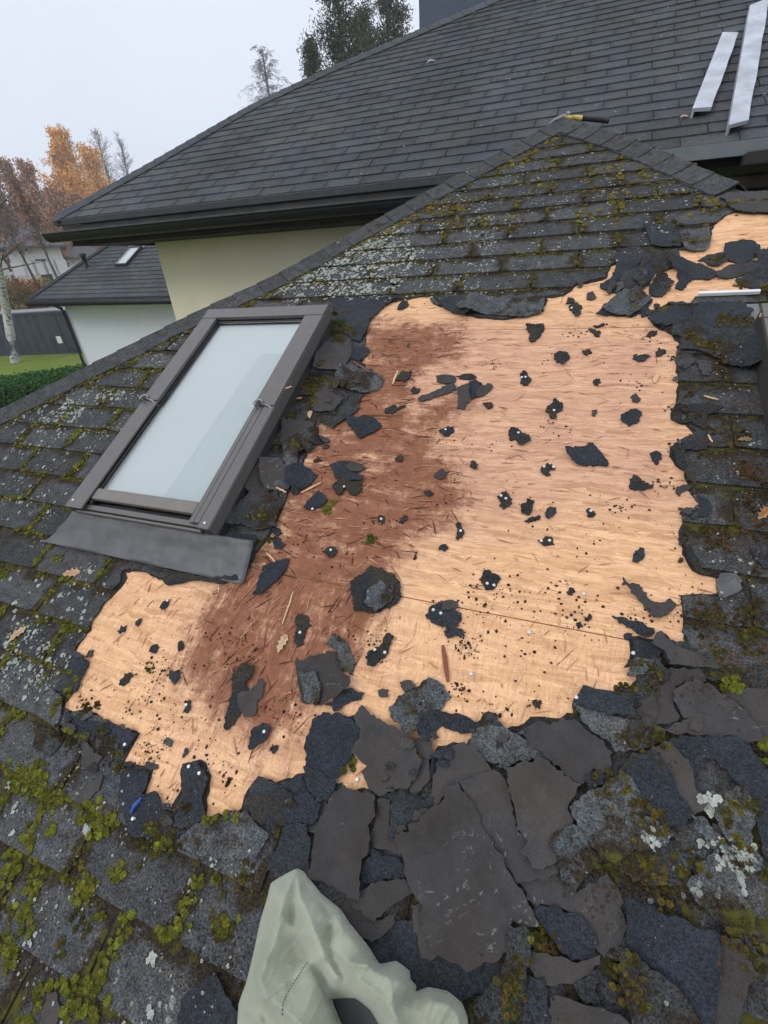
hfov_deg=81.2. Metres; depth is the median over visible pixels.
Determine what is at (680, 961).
shingle piece
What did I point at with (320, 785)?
shingle piece
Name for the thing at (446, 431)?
shingle scrap
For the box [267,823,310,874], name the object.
shingle piece
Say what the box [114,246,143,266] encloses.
roof skylight
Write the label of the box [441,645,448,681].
wood splinter
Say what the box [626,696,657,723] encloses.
shingle scrap
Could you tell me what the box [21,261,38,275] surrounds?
window
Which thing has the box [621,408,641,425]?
shingle scrap
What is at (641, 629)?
shingle scrap
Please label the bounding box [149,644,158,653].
shingle scrap
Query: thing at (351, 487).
shingle piece
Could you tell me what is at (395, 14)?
conifer
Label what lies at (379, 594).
shingle piece
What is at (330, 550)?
shingle scrap
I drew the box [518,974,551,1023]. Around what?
shingle piece
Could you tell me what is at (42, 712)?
shingle piece
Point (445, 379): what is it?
shingle scrap
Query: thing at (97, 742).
shingle scrap
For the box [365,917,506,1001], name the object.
shingle piece
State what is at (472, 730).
shingle scrap
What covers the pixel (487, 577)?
shingle scrap
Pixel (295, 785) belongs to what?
shingle piece
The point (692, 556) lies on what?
shingle piece
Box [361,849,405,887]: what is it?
shingle piece
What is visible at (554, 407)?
shingle scrap
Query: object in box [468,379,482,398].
shingle piece
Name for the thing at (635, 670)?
shingle scrap
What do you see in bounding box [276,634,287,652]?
oak leaf
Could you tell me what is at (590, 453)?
shingle piece
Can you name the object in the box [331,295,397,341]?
shingle piece
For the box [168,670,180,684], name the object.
shingle scrap
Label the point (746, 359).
shingle piece
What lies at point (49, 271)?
window
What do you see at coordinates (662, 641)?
shingle piece
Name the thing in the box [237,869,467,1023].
trouser leg
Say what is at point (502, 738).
shingle scrap
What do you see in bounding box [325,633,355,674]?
shingle piece
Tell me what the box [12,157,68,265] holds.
autumn tree
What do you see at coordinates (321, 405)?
shingle piece
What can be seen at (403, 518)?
shingle scrap
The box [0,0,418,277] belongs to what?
sky
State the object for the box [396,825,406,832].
shingle scrap
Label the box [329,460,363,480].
shingle piece
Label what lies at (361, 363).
shingle scrap
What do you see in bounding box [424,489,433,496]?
shingle scrap
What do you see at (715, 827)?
shingle scrap
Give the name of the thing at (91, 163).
autumn tree
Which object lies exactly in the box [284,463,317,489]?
shingle piece
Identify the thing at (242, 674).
shingle piece
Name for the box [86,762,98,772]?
shingle scrap
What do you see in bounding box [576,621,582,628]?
shingle scrap
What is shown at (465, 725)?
shingle piece
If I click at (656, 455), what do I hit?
shingle scrap
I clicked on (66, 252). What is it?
autumn tree
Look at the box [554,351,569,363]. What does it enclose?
shingle scrap
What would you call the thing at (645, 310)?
shingle scrap
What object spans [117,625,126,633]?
shingle scrap
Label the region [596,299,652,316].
shingle piece
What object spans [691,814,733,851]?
shingle scrap
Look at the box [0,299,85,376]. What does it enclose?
ground
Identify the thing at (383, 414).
wood splinter
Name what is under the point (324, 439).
shingle scrap
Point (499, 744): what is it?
shingle scrap
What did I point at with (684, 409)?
shingle scrap
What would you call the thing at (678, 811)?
shingle piece
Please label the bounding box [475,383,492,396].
shingle scrap
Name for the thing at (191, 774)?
shingle piece
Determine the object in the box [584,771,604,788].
shingle scrap
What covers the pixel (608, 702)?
shingle piece
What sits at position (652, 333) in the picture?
shingle scrap
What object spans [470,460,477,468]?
shingle scrap
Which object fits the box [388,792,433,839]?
shingle piece
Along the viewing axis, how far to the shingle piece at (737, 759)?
0.95 m
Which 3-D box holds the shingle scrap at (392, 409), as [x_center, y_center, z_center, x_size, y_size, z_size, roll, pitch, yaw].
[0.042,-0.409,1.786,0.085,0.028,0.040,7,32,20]
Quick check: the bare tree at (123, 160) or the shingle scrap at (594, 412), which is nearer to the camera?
the shingle scrap at (594, 412)
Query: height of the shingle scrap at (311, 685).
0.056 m
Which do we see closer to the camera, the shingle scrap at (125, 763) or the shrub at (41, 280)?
the shingle scrap at (125, 763)
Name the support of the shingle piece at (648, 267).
on the hip roof
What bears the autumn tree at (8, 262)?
on the ground
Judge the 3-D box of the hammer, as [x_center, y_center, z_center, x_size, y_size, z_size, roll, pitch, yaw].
[1.250,-2.534,2.884,0.385,0.089,0.064,-2,30,5]
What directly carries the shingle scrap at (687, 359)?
on the hip roof
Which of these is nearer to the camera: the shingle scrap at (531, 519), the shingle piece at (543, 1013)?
the shingle piece at (543, 1013)
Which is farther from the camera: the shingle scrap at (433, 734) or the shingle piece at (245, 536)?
the shingle piece at (245, 536)
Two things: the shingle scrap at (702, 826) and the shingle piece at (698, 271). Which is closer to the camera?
the shingle scrap at (702, 826)
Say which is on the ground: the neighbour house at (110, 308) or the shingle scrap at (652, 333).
the neighbour house at (110, 308)
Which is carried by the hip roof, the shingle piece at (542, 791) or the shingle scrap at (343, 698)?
the shingle scrap at (343, 698)
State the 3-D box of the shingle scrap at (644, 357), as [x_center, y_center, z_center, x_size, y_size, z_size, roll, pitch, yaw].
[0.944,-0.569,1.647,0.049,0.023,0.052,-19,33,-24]
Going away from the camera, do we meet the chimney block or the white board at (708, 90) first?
the white board at (708, 90)
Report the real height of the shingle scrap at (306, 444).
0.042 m
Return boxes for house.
[0,224,68,287]
[0,251,11,281]
[25,246,175,367]
[41,0,767,320]
[63,246,97,267]
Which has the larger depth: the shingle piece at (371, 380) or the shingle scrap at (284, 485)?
the shingle piece at (371, 380)
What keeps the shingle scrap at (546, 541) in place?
on the hip roof
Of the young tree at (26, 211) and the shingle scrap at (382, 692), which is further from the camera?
the young tree at (26, 211)
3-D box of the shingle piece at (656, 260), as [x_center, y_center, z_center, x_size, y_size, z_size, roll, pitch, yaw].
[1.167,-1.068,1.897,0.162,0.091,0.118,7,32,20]
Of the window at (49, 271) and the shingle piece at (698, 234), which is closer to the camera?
the shingle piece at (698, 234)
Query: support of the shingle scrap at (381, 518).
on the hip roof
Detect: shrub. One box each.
[0,276,33,313]
[6,279,26,298]
[7,277,43,307]
[27,276,50,290]
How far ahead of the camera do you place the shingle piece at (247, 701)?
1.28 m
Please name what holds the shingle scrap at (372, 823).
on the shingle piece at (379, 835)
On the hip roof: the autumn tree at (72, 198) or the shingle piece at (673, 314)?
the shingle piece at (673, 314)
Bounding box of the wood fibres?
[80,216,767,802]
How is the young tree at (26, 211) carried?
on the ground
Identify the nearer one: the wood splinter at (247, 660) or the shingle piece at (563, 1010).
the shingle piece at (563, 1010)
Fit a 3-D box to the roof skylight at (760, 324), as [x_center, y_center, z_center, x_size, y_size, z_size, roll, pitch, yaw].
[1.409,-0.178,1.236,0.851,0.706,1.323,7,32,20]
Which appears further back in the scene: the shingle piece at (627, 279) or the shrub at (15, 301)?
the shrub at (15, 301)
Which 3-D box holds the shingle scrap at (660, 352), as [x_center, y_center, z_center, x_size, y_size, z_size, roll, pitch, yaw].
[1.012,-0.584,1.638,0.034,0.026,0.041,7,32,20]
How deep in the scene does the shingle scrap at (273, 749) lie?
1.19 m
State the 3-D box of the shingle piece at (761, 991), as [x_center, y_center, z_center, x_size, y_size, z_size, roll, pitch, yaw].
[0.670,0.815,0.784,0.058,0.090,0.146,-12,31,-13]
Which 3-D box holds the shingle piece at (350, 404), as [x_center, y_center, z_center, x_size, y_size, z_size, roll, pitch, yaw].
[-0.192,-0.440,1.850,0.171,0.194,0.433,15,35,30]
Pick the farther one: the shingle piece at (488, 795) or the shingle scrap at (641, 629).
the shingle scrap at (641, 629)
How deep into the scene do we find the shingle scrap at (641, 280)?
1.83 m
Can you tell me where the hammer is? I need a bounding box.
[548,111,609,124]
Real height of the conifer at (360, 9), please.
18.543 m
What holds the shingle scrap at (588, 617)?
on the hip roof
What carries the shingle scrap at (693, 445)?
on the hip roof
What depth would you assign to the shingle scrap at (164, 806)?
1.17 m
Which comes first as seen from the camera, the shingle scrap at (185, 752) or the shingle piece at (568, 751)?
the shingle piece at (568, 751)
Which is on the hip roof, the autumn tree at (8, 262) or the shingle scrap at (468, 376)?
the shingle scrap at (468, 376)
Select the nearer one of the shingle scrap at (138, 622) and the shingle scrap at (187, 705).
the shingle scrap at (187, 705)
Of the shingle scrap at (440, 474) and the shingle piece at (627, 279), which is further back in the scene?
the shingle piece at (627, 279)
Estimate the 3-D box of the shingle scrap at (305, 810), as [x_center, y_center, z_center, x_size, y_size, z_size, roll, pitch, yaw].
[-0.201,0.718,1.084,0.098,0.040,0.061,-5,30,0]
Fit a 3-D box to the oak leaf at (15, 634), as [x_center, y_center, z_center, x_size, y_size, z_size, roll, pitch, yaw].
[-1.299,0.433,1.590,0.050,0.028,0.044,-6,30,-3]
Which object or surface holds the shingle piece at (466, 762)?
on the shingle piece at (403, 807)
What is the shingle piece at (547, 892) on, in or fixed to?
on the hip roof
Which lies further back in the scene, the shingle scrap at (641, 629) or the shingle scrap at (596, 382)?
the shingle scrap at (596, 382)
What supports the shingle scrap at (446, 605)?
on the shingle piece at (446, 617)
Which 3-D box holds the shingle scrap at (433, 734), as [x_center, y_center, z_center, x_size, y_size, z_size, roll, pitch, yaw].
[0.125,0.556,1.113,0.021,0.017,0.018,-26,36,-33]
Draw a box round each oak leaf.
[9,626,25,641]
[62,568,79,576]
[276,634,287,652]
[738,436,751,440]
[758,506,767,518]
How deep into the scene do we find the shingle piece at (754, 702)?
1.00 m
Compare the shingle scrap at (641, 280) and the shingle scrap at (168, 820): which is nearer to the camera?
the shingle scrap at (168, 820)
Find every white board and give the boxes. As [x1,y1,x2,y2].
[690,32,737,117]
[725,0,767,135]
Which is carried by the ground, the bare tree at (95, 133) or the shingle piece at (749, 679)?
the bare tree at (95, 133)
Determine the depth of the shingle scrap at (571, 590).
1.24 m
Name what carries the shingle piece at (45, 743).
on the hip roof
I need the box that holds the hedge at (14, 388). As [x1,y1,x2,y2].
[0,363,86,407]
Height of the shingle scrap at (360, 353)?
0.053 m
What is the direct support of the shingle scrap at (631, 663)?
on the hip roof
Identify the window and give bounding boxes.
[2,264,11,276]
[10,262,27,275]
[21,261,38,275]
[32,261,46,274]
[43,260,59,273]
[52,260,68,273]
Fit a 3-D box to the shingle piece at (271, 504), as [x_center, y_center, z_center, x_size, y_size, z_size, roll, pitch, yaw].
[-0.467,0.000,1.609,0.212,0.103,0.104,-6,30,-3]
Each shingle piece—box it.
[32,728,61,756]
[34,688,62,729]
[55,656,88,691]
[65,711,137,749]
[118,770,185,839]
[159,572,237,584]
[174,761,208,829]
[177,972,237,1023]
[182,809,268,859]
[223,532,256,571]
[223,663,254,729]
[225,490,282,529]
[237,678,264,716]
[239,489,279,502]
[244,464,268,495]
[244,776,307,825]
[247,787,295,825]
[252,558,288,594]
[258,456,285,490]
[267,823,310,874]
[280,417,314,442]
[282,417,320,464]
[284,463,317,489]
[293,613,311,646]
[295,651,350,705]
[303,766,335,801]
[304,712,360,778]
[307,785,375,899]
[309,386,362,427]
[311,389,342,411]
[312,339,351,369]
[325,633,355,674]
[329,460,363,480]
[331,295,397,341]
[332,478,362,495]
[335,363,384,392]
[340,898,395,941]
[344,412,381,438]
[349,878,412,921]
[350,565,401,613]
[351,705,421,796]
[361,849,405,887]
[364,580,393,611]
[365,633,393,666]
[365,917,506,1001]
[370,798,400,856]
[378,773,432,812]
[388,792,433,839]
[389,273,397,283]
[389,677,449,733]
[395,782,538,971]
[410,737,432,793]
[418,382,456,401]
[425,601,463,637]
[427,742,490,807]
[433,295,469,313]
[440,711,479,733]
[455,292,545,316]
[457,383,469,409]
[460,770,558,883]
[467,725,547,765]
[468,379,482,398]
[473,924,530,1021]
[477,711,534,761]
[506,756,581,869]
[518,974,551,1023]
[520,873,625,957]
[524,716,612,783]
[525,323,544,341]
[529,951,599,985]
[533,904,597,960]
[549,995,629,1023]
[550,824,601,894]
[565,442,608,466]
[569,302,581,316]
[569,775,673,862]
[573,702,664,751]
[574,685,635,715]
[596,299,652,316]
[600,264,655,292]
[601,288,651,315]
[606,840,695,886]
[611,246,643,277]
[616,658,668,708]
[619,948,700,1023]
[620,268,648,290]
[621,741,707,814]
[622,577,675,617]
[625,750,692,826]
[626,896,721,1023]
[638,248,677,271]
[642,218,681,246]
[649,270,674,296]
[649,303,692,325]
[651,631,722,668]
[652,667,705,724]
[662,639,767,688]
[665,676,766,742]
[666,256,716,279]
[669,734,767,857]
[671,316,754,358]
[672,444,696,485]
[673,402,722,429]
[675,269,693,289]
[679,226,710,250]
[683,543,713,575]
[686,850,759,936]
[689,301,753,327]
[698,251,728,265]
[709,785,762,875]
[715,936,758,1023]
[716,262,767,278]
[719,190,767,212]
[720,332,762,367]
[720,686,767,751]
[723,923,767,1010]
[724,239,760,263]
[735,266,767,291]
[741,247,767,264]
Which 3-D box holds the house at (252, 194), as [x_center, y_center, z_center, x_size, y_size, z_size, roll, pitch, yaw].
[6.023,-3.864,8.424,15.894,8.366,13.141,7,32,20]
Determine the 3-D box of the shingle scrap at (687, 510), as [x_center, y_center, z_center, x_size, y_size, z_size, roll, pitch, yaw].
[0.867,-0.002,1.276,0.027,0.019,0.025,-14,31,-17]
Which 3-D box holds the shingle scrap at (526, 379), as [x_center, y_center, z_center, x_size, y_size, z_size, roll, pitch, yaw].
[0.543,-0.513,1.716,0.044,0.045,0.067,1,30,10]
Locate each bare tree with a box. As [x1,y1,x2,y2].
[56,123,85,180]
[87,128,119,183]
[112,131,133,178]
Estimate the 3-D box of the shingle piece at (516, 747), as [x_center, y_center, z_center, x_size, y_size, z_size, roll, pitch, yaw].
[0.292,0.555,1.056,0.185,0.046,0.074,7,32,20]
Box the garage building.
[0,307,81,355]
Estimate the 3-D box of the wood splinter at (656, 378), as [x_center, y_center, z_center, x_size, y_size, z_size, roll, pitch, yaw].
[0.957,-0.471,1.577,0.017,0.027,0.039,16,36,32]
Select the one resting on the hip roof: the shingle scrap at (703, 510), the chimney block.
the shingle scrap at (703, 510)
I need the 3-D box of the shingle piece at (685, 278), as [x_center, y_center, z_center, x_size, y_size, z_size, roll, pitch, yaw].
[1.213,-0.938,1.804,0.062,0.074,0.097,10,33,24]
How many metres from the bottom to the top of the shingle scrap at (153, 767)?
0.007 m
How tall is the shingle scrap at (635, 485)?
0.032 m
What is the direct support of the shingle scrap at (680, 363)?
on the hip roof
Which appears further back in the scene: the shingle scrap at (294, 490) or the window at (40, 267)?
the window at (40, 267)
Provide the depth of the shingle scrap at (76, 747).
1.31 m
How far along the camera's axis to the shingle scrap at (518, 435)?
1.57 m
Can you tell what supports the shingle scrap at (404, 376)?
on the hip roof
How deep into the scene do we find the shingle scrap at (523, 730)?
1.06 m
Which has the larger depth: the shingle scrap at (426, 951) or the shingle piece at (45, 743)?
the shingle piece at (45, 743)
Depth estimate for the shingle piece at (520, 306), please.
1.97 m
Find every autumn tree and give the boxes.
[0,155,23,219]
[0,178,11,206]
[0,192,49,306]
[0,198,44,259]
[0,206,26,258]
[0,231,12,275]
[8,188,74,264]
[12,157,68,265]
[35,123,93,200]
[41,182,96,260]
[64,189,102,248]
[75,141,112,195]
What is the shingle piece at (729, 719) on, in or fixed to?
on the hip roof
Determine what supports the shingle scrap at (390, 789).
on the shingle piece at (377, 746)
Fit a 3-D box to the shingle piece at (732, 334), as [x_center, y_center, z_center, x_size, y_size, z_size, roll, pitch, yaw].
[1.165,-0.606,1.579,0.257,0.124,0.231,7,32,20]
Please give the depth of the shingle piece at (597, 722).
1.03 m
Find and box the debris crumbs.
[5,303,767,1023]
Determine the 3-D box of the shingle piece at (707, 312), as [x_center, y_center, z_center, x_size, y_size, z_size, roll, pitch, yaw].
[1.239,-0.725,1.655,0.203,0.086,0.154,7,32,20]
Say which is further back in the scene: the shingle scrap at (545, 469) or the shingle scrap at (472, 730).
the shingle scrap at (545, 469)
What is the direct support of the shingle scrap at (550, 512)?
on the hip roof
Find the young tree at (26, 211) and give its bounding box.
[4,175,57,277]
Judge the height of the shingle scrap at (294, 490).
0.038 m
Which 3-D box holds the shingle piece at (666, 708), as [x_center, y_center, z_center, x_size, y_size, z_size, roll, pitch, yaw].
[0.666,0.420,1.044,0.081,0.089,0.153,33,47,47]
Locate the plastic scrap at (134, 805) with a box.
[130,797,141,813]
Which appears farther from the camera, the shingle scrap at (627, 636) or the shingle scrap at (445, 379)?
the shingle scrap at (445, 379)
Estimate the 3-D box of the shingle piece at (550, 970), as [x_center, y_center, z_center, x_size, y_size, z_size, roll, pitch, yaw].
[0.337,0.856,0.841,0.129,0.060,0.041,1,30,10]
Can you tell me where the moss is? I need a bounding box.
[0,135,767,1023]
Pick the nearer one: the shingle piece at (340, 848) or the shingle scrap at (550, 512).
the shingle piece at (340, 848)
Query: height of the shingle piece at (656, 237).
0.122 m
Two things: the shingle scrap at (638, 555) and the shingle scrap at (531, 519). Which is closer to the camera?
the shingle scrap at (638, 555)
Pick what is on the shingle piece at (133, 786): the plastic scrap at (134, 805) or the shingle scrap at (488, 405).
the plastic scrap at (134, 805)
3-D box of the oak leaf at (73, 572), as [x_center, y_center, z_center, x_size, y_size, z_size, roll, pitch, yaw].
[-1.177,0.227,1.683,0.074,0.020,0.036,-7,30,-5]
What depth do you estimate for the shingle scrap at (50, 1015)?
0.99 m
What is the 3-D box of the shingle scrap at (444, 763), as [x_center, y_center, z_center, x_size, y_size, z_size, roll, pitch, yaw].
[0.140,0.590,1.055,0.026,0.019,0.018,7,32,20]
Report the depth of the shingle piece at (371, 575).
1.38 m
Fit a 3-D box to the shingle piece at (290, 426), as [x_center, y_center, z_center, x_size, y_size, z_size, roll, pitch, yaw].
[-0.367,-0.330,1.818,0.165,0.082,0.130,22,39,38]
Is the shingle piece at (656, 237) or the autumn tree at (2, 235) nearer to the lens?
the shingle piece at (656, 237)
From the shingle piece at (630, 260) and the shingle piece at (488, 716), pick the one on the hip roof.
the shingle piece at (630, 260)
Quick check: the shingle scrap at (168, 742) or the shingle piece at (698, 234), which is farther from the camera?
the shingle piece at (698, 234)
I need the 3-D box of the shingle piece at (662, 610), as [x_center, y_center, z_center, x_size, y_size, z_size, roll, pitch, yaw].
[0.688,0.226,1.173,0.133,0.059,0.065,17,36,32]
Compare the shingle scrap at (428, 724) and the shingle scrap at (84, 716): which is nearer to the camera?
the shingle scrap at (428, 724)
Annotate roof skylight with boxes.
[44,305,333,583]
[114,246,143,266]
[698,289,767,437]
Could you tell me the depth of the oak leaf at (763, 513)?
1.23 m
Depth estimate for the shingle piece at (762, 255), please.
1.77 m
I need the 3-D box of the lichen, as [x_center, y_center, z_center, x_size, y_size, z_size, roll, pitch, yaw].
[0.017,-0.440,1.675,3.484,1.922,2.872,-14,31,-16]
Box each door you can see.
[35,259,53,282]
[46,316,68,349]
[56,316,75,349]
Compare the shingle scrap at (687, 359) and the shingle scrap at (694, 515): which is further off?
the shingle scrap at (687, 359)
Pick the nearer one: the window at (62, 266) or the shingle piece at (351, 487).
the shingle piece at (351, 487)
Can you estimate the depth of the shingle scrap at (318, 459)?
1.73 m
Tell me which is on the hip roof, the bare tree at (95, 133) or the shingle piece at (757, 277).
the shingle piece at (757, 277)
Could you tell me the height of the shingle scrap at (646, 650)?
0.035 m
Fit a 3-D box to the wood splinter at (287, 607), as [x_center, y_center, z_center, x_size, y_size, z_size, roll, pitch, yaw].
[-0.303,0.302,1.413,0.009,0.057,0.096,7,32,20]
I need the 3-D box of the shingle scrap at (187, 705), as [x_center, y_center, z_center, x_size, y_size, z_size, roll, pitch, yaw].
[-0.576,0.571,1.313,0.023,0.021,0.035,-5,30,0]
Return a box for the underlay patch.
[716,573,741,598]
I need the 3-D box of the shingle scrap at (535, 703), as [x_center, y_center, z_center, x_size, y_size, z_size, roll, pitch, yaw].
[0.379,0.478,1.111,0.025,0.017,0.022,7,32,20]
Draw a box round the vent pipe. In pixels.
[79,253,88,267]
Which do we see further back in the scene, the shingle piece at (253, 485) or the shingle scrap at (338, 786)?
the shingle piece at (253, 485)
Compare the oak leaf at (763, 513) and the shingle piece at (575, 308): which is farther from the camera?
the shingle piece at (575, 308)
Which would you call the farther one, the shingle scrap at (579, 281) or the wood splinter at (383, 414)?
the shingle scrap at (579, 281)
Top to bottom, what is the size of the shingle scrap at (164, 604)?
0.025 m
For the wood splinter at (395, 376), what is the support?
on the hip roof
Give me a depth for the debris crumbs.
1.15 m
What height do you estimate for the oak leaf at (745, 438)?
0.012 m
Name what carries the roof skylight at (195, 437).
on the hip roof
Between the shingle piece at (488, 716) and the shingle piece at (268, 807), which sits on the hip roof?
the shingle piece at (268, 807)
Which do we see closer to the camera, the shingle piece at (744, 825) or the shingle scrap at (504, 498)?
the shingle piece at (744, 825)
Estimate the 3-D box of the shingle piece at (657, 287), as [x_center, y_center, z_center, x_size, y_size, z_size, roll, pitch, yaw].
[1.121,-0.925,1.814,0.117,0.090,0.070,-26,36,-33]
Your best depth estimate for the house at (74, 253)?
58.51 m
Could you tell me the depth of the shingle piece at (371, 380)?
1.91 m
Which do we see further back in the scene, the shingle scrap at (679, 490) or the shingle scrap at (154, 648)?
the shingle scrap at (154, 648)
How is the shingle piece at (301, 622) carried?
on the hip roof
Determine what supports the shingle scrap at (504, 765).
on the hip roof
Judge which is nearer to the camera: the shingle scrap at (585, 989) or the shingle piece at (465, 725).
the shingle scrap at (585, 989)
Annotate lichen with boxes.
[0,153,761,1023]
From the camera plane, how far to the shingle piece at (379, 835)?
1.02 m
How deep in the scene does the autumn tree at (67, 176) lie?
72.52 m
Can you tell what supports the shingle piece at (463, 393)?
on the hip roof
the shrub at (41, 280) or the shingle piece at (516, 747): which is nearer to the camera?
the shingle piece at (516, 747)
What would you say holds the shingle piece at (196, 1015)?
on the hip roof
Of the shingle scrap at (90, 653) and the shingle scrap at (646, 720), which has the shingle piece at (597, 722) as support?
the shingle scrap at (646, 720)
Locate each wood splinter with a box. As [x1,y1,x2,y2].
[233,656,253,668]
[282,591,293,624]
[301,482,320,492]
[353,361,369,371]
[364,414,402,415]
[392,370,398,383]
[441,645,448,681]
[653,373,659,382]
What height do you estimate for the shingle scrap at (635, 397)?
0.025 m
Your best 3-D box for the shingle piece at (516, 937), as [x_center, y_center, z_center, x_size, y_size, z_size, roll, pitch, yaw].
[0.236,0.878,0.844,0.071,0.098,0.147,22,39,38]
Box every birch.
[0,159,52,362]
[238,44,291,107]
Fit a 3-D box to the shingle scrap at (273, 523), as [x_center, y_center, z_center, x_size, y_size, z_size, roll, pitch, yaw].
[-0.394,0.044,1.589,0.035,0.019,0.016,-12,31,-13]
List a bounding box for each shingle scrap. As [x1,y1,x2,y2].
[39,991,60,1023]
[61,723,76,733]
[64,717,71,722]
[72,744,80,750]
[76,711,92,720]
[77,776,102,803]
[79,729,90,737]
[80,741,102,770]
[83,649,93,657]
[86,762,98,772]
[95,738,103,747]
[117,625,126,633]
[119,672,133,685]
[123,761,131,766]
[135,618,141,626]
[145,761,157,769]
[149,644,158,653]
[159,599,169,609]
[159,815,172,826]
[160,803,170,809]
[163,737,172,746]
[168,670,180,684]
[177,640,183,650]
[182,748,188,757]
[183,700,190,713]
[248,722,270,749]
[265,480,289,491]
[268,521,277,526]
[268,744,277,753]
[272,527,282,535]
[272,536,285,548]
[282,792,320,824]
[283,797,296,806]
[290,485,298,495]
[298,671,321,704]
[301,440,310,451]
[303,490,327,509]
[309,431,323,444]
[313,457,322,462]
[319,435,329,442]
[322,546,337,557]
[325,688,363,711]
[330,409,335,415]
[332,381,339,388]
[333,783,342,792]
[337,377,346,386]
[346,461,365,471]
[350,346,369,360]
[357,360,365,367]
[368,818,389,826]
[377,515,385,523]
[377,688,388,697]
[384,405,405,413]
[384,763,394,768]
[387,786,394,791]
[395,371,411,381]
[395,454,403,461]
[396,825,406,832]
[397,300,408,309]
[399,515,407,523]
[400,680,416,691]
[401,738,414,748]
[409,769,415,773]
[410,387,420,393]
[411,903,437,960]
[412,808,427,821]
[416,707,442,740]
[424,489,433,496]
[430,731,438,738]
[430,743,453,779]
[430,747,452,759]
[434,469,448,479]
[436,374,455,383]
[438,544,448,551]
[438,758,448,767]
[439,426,454,435]
[440,600,458,609]
[455,522,464,539]
[456,373,476,379]
[469,728,475,732]
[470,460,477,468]
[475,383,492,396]
[481,570,500,589]
[482,402,493,408]
[494,734,509,742]
[495,761,511,768]
[496,742,502,748]
[497,490,511,508]
[508,426,530,444]
[518,726,527,734]
[520,370,531,385]
[520,498,534,514]
[524,515,540,523]
[532,699,541,709]
[538,536,553,545]
[540,463,554,475]
[545,398,562,418]
[545,506,555,518]
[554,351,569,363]
[566,297,574,303]
[568,587,574,594]
[573,968,603,1006]
[576,278,582,287]
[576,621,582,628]
[579,952,602,970]
[582,349,591,355]
[583,613,591,621]
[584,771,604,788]
[586,508,595,517]
[587,291,595,300]
[588,329,600,336]
[591,409,596,415]
[593,323,604,327]
[593,378,600,385]
[607,284,612,294]
[609,281,615,289]
[612,616,654,636]
[615,281,624,293]
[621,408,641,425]
[623,633,632,640]
[624,660,635,667]
[626,657,653,676]
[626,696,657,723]
[628,720,644,733]
[629,474,653,490]
[630,393,640,402]
[631,640,662,658]
[632,547,644,562]
[633,354,650,361]
[636,276,646,285]
[640,305,652,317]
[641,716,652,728]
[646,330,657,337]
[650,450,661,464]
[655,348,665,356]
[675,351,694,369]
[675,484,692,496]
[677,359,684,366]
[678,404,687,411]
[682,432,707,450]
[682,507,692,515]
[686,495,711,516]
[686,850,706,861]
[688,718,703,731]
[690,511,698,519]
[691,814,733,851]
[696,360,711,375]
[709,758,717,764]
[712,823,722,835]
[749,548,767,569]
[759,858,767,871]
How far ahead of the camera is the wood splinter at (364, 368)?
1.93 m
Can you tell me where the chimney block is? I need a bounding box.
[419,0,485,28]
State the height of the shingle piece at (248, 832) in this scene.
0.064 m
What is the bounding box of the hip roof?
[0,117,767,1023]
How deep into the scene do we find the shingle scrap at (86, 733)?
1.32 m
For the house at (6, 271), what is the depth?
43.83 m
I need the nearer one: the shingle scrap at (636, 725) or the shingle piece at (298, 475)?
the shingle scrap at (636, 725)
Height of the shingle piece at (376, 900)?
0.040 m
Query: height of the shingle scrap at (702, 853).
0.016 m
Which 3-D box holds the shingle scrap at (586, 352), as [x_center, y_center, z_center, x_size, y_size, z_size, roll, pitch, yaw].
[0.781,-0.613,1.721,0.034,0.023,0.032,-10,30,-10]
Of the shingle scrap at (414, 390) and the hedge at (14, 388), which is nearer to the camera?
the shingle scrap at (414, 390)
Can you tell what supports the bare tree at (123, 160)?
on the ground
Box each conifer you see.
[296,28,324,77]
[308,0,369,70]
[347,0,377,52]
[363,0,413,49]
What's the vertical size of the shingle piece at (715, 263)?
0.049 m
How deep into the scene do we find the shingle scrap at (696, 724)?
1.00 m
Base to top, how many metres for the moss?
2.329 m
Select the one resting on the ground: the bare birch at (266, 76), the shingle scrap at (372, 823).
the bare birch at (266, 76)
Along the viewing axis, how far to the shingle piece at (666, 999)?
0.80 m
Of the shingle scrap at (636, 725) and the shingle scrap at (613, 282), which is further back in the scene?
the shingle scrap at (613, 282)
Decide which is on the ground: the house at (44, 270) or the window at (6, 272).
the house at (44, 270)
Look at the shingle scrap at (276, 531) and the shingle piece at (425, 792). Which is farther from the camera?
the shingle scrap at (276, 531)
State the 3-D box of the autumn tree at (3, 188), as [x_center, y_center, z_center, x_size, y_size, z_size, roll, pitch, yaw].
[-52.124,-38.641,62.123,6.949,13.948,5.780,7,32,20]
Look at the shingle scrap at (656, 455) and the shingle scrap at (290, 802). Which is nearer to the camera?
the shingle scrap at (290, 802)
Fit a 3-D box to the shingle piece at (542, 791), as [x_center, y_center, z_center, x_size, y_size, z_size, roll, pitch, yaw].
[0.335,0.643,0.964,0.161,0.109,0.181,7,32,20]
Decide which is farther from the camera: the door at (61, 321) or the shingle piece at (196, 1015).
the door at (61, 321)
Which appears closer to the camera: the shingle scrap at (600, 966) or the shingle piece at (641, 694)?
the shingle scrap at (600, 966)
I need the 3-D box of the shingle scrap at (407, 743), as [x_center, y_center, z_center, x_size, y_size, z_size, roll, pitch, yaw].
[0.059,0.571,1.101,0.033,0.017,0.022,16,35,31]
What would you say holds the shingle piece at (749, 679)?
on the hip roof
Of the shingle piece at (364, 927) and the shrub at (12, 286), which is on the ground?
the shrub at (12, 286)

